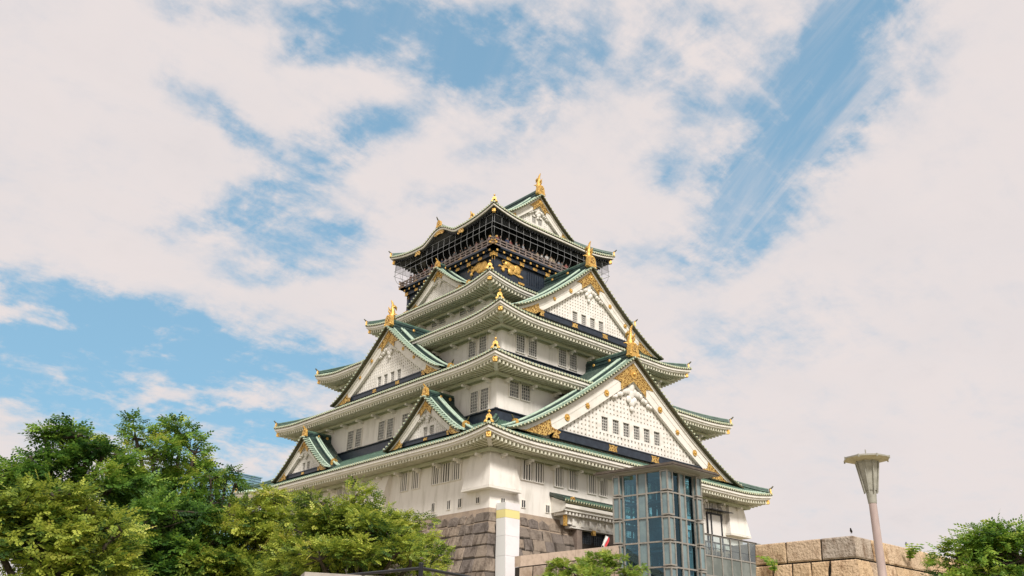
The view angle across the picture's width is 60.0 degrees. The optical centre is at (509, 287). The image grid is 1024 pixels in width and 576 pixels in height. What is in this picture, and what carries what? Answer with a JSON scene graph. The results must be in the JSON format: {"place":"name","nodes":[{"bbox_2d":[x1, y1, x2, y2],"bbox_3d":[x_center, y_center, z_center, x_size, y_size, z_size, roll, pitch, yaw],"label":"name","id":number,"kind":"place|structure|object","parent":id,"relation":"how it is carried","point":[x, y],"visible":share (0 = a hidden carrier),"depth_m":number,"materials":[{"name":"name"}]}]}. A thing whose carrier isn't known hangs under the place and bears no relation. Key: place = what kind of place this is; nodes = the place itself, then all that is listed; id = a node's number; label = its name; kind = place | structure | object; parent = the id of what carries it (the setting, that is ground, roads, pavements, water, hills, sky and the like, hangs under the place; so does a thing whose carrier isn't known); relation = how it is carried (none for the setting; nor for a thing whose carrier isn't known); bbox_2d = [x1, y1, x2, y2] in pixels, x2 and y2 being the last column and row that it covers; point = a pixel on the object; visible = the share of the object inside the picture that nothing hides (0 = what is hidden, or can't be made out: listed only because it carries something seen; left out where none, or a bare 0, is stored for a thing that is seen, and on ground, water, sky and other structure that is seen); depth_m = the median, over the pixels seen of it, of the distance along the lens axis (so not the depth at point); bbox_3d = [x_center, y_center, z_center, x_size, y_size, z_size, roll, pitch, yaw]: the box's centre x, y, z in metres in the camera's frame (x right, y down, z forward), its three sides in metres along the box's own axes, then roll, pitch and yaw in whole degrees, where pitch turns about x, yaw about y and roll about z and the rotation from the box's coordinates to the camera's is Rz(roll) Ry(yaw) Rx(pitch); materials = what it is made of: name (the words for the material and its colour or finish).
{"place":"outdoors","nodes":[
{"label":"outdoors","id":0,"kind":"place"},
{"bbox_2d":[156,462,262,544],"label":"office block","id":1,"kind":"structure","parent":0,"point":[252,479],"depth_m":580.40,"materials":[{"name":"blue"}]},
{"bbox_2d":[0,0,1023,575],"label":"sky","id":2,"kind":"structure","parent":0,"point":[815,207],"materials":[{"name":"white"}]},
{"bbox_2d":[593,461,719,575],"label":"lift tower","id":3,"kind":"structure","parent":0,"point":[661,534],"depth_m":67.55,"materials":[{"name":"blue glass"}]},
{"bbox_2d":[601,536,608,546],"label":"flag","id":4,"kind":"object","parent":3,"relation":"attached to","point":[605,541],"visible":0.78,"depth_m":67.82,"materials":[{"name":"red fabric"}]},
{"label":"ground","id":5,"kind":"structure","parent":0,"visible":0},
{"bbox_2d":[0,469,157,575],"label":"broadleaf tree","id":6,"kind":"object","parent":5,"relation":"on","point":[67,524],"visible":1,"depth_m":28.21,"materials":[{"name":"green plant"}]},
{"bbox_2d":[0,412,170,542],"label":"broadleaf tree","id":7,"kind":"object","parent":5,"relation":"on","point":[121,483],"visible":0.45,"depth_m":40.99,"materials":[{"name":"green plant"}]},
{"bbox_2d":[96,407,242,548],"bbox_3d":[-18.753,13.104,44.834,10.454,14.411,8.432,2,-24,-2],"label":"broadleaf tree","id":8,"kind":"object","parent":5,"relation":"on","point":[174,444],"visible":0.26,"depth_m":46.47,"materials":[{"name":"green plant"}]},
{"bbox_2d":[87,486,256,575],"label":"broadleaf tree","id":9,"kind":"object","parent":5,"relation":"on","point":[179,520],"visible":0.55,"depth_m":35.84,"materials":[{"name":"green plant"}]},
{"bbox_2d":[179,463,255,574],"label":"broadleaf tree","id":10,"kind":"object","parent":5,"relation":"on","point":[209,497],"visible":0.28,"depth_m":45.12,"materials":[{"name":"green plant"}]},
{"bbox_2d":[165,481,307,575],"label":"broadleaf tree","id":11,"kind":"object","parent":5,"relation":"on","point":[255,526],"visible":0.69,"depth_m":36.61,"materials":[{"name":"green plant"}]},
{"bbox_2d":[301,572,367,575],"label":"retaining wall","id":12,"kind":"structure","parent":5,"relation":"on","point":[316,574],"depth_m":13.13,"materials":[{"name":"stone"}]},
{"bbox_2d":[248,475,455,575],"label":"leafy bush","id":13,"kind":"object","parent":5,"relation":"on","point":[352,536],"visible":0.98,"depth_m":33.00,"materials":[{"name":"green plant"}]},
{"bbox_2d":[350,562,469,575],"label":"handrail","id":14,"kind":"object","parent":5,"relation":"on","point":[420,568],"visible":0.99,"depth_m":12.77,"materials":[{"name":"black metal"}]},
{"bbox_2d":[259,507,729,575],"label":"stone base","id":15,"kind":"object","parent":5,"relation":"on","point":[471,535],"visible":0.23,"depth_m":69.10,"materials":[{"name":"grey stone"}]},
{"bbox_2d":[234,173,772,551],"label":"castle tower","id":16,"kind":"structure","parent":15,"relation":"on","point":[486,374],"depth_m":84.58,"materials":[{"name":"white paint"}]},
{"bbox_2d":[336,487,343,505],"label":"window","id":17,"kind":"structure","parent":16,"relation":"in","point":[339,491],"depth_m":84.75,"materials":[{"name":"white"}]},
{"bbox_2d":[342,488,349,502],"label":"window","id":18,"kind":"structure","parent":16,"relation":"in","point":[344,492],"depth_m":83.92,"materials":[{"name":"white"}]},
{"bbox_2d":[346,430,354,450],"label":"window","id":19,"kind":"structure","parent":16,"relation":"in","point":[351,434],"depth_m":90.84,"materials":[{"name":"grey"}]},
{"bbox_2d":[354,427,362,447],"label":"window","id":20,"kind":"structure","parent":16,"relation":"in","point":[359,432],"depth_m":89.78,"materials":[{"name":"grey"}]},
{"bbox_2d":[377,420,385,441],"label":"window","id":21,"kind":"structure","parent":16,"relation":"in","point":[382,424],"depth_m":86.98,"materials":[{"name":"grey"}]},
{"bbox_2d":[386,417,394,438],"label":"window","id":22,"kind":"structure","parent":16,"relation":"in","point":[390,422],"depth_m":85.95,"materials":[{"name":"grey"}]},
{"bbox_2d":[399,471,409,492],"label":"window","id":23,"kind":"structure","parent":16,"relation":"in","point":[404,481],"depth_m":77.31,"materials":[{"name":"white paint"}]},
{"bbox_2d":[401,412,409,425],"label":"window","id":24,"kind":"structure","parent":16,"relation":"in","point":[404,416],"depth_m":84.54,"materials":[{"name":"grey"}]},
{"bbox_2d":[411,468,420,489],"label":"window","id":25,"kind":"structure","parent":16,"relation":"in","point":[415,481],"depth_m":76.15,"materials":[{"name":"white"}]},
{"bbox_2d":[431,319,437,328],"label":"window","id":26,"kind":"structure","parent":16,"relation":"in","point":[434,325],"depth_m":95.70,"materials":[{"name":"grey"}]},
{"bbox_2d":[430,463,440,485],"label":"window","id":27,"kind":"structure","parent":16,"relation":"in","point":[435,472],"depth_m":74.22,"materials":[{"name":"white"}]},
{"bbox_2d":[438,316,445,325],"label":"window","id":28,"kind":"structure","parent":16,"relation":"in","point":[443,321],"depth_m":94.62,"materials":[{"name":"grey"}]},
{"bbox_2d":[440,460,451,483],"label":"window","id":29,"kind":"structure","parent":16,"relation":"in","point":[446,469],"depth_m":73.27,"materials":[{"name":"white"}]},
{"bbox_2d":[451,460,461,480],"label":"window","id":30,"kind":"structure","parent":16,"relation":"in","point":[456,474],"depth_m":72.29,"materials":[{"name":"white"}]},
{"bbox_2d":[459,310,466,316],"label":"window","id":31,"kind":"structure","parent":16,"relation":"in","point":[462,313],"depth_m":92.33,"materials":[{"name":"grey"}]},
{"bbox_2d":[467,303,474,313],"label":"window","id":32,"kind":"structure","parent":16,"relation":"in","point":[472,309],"depth_m":91.25,"materials":[{"name":"grey"}]},
{"bbox_2d":[468,337,476,358],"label":"window","id":33,"kind":"structure","parent":16,"relation":"in","point":[472,347],"depth_m":84.31,"materials":[{"name":"grey"}]},
{"bbox_2d":[469,390,478,414],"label":"window","id":34,"kind":"structure","parent":16,"relation":"in","point":[474,396],"depth_m":77.16,"materials":[{"name":"grey"}]},
{"bbox_2d":[478,333,487,354],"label":"window","id":35,"kind":"structure","parent":16,"relation":"in","point":[483,341],"depth_m":83.32,"materials":[{"name":"grey"}]},
{"bbox_2d":[479,386,489,411],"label":"window","id":36,"kind":"structure","parent":16,"relation":"in","point":[484,392],"depth_m":76.19,"materials":[{"name":"grey"}]},
{"bbox_2d":[508,380,519,398],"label":"window","id":37,"kind":"structure","parent":16,"relation":"in","point":[513,387],"depth_m":76.71,"materials":[{"name":"grey"}]},
{"bbox_2d":[515,332,525,354],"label":"window","id":38,"kind":"structure","parent":16,"relation":"in","point":[519,340],"depth_m":82.82,"materials":[{"name":"grey"}]},
{"bbox_2d":[520,382,530,402],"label":"window","id":39,"kind":"structure","parent":16,"relation":"in","point":[525,394],"depth_m":77.50,"materials":[{"name":"grey"}]},
{"bbox_2d":[520,459,532,481],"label":"window","id":40,"kind":"structure","parent":16,"relation":"in","point":[526,474],"depth_m":71.66,"materials":[{"name":"white"}]},
{"bbox_2d":[527,336,537,358],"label":"window","id":41,"kind":"structure","parent":16,"relation":"in","point":[532,346],"depth_m":83.73,"materials":[{"name":"grey"}]},
{"bbox_2d":[533,461,544,484],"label":"window","id":42,"kind":"structure","parent":16,"relation":"in","point":[538,469],"depth_m":72.50,"materials":[{"name":"white"}]},
{"bbox_2d":[553,467,563,488],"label":"window","id":43,"kind":"structure","parent":16,"relation":"in","point":[558,474],"depth_m":73.86,"materials":[{"name":"white paint"}]},
{"bbox_2d":[558,347,566,367],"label":"window","id":44,"kind":"structure","parent":16,"relation":"in","point":[562,355],"depth_m":86.19,"materials":[{"name":"grey"}]},
{"bbox_2d":[567,469,577,491],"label":"window","id":45,"kind":"structure","parent":16,"relation":"in","point":[572,479],"depth_m":74.85,"materials":[{"name":"white paint"}]},
{"bbox_2d":[569,350,577,371],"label":"window","id":46,"kind":"structure","parent":16,"relation":"in","point":[573,361],"depth_m":87.07,"materials":[{"name":"grey"}]},
{"bbox_2d":[587,475,596,494],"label":"window","id":47,"kind":"structure","parent":16,"relation":"in","point":[591,480],"depth_m":76.28,"materials":[{"name":"white"}]},
{"bbox_2d":[598,479,607,497],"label":"window","id":48,"kind":"structure","parent":16,"relation":"in","point":[602,485],"depth_m":77.10,"materials":[{"name":"white"}]},
{"bbox_2d":[625,484,629,501],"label":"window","id":49,"kind":"structure","parent":16,"relation":"in","point":[626,486],"depth_m":79.08,"materials":[{"name":"blue glass"}]},
{"bbox_2d":[687,500,689,514],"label":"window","id":50,"kind":"structure","parent":16,"relation":"in","point":[688,503],"depth_m":84.23,"materials":[{"name":"blue glass"}]},
{"bbox_2d":[703,502,705,517],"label":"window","id":51,"kind":"structure","parent":16,"relation":"in","point":[704,511],"depth_m":85.70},
{"bbox_2d":[707,502,715,519],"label":"window","id":52,"kind":"structure","parent":16,"relation":"in","point":[709,505],"depth_m":86.57,"materials":[{"name":"black"}]},
{"bbox_2d":[715,502,722,521],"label":"window","id":53,"kind":"structure","parent":16,"relation":"in","point":[716,507],"depth_m":87.22,"materials":[{"name":"black"}]},
{"bbox_2d":[705,508,732,551],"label":"castle doorway","id":54,"kind":"structure","parent":16,"relation":"in","point":[715,527],"depth_m":85.91,"materials":[{"name":"white paint"}]},
{"bbox_2d":[495,502,519,575],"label":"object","id":55,"kind":"object","parent":5,"relation":"on","point":[507,535],"visible":0.97,"depth_m":66.09,"materials":[{"name":"white"}]},
{"bbox_2d":[515,545,620,575],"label":"stair parapet","id":56,"kind":"structure","parent":5,"relation":"on","point":[534,561],"depth_m":62.15,"materials":[{"name":"beige stone"}]},
{"bbox_2d":[540,547,649,575],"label":"shrub","id":57,"kind":"object","parent":5,"relation":"on","point":[607,562],"visible":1,"depth_m":49.16,"materials":[{"name":"green plant"}]},
{"bbox_2d":[634,530,760,575],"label":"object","id":58,"kind":"object","parent":5,"relation":"on","point":[740,560],"visible":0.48,"depth_m":78.33,"materials":[{"name":"grey metal"}]},
{"bbox_2d":[755,536,969,575],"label":"granite bastion","id":59,"kind":"object","parent":5,"relation":"on","point":[846,556],"visible":0.75,"depth_m":35.65,"materials":[{"name":"beige stone"}]},
{"bbox_2d":[756,555,776,572],"bbox_3d":[10.556,11.245,36.209,1.004,0.697,0.914,21,-30,-37],"label":"weed","id":60,"kind":"object","parent":59,"relation":"on","point":[772,564],"visible":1,"depth_m":36.25,"materials":[{"name":"green plant"}]},
{"bbox_2d":[905,543,923,560],"bbox_3d":[16.693,10.852,36.454,0.862,0.636,0.841,-1,-24,5],"label":"weed","id":61,"kind":"object","parent":59,"relation":"on","point":[911,552],"visible":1,"depth_m":36.51,"materials":[{"name":"green plant"}]},
{"bbox_2d":[923,552,939,560],"bbox_3d":[17.986,11.438,37.580,0.622,0.536,0.803,21,-30,-37],"label":"weed","id":62,"kind":"object","parent":59,"relation":"on","point":[931,555],"visible":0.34,"depth_m":37.61,"materials":[{"name":"green plant"}]},
{"bbox_2d":[844,450,889,575],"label":"street lamp","id":63,"kind":"object","parent":5,"relation":"on","point":[866,465],"visible":1,"depth_m":18.36,"materials":[{"name":"metal"}]},
{"bbox_2d":[920,508,1023,575],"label":"broadleaf tree","id":64,"kind":"object","parent":5,"relation":"on","point":[990,549],"visible":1,"depth_m":25.37,"materials":[{"name":"green plant"}]}
]}

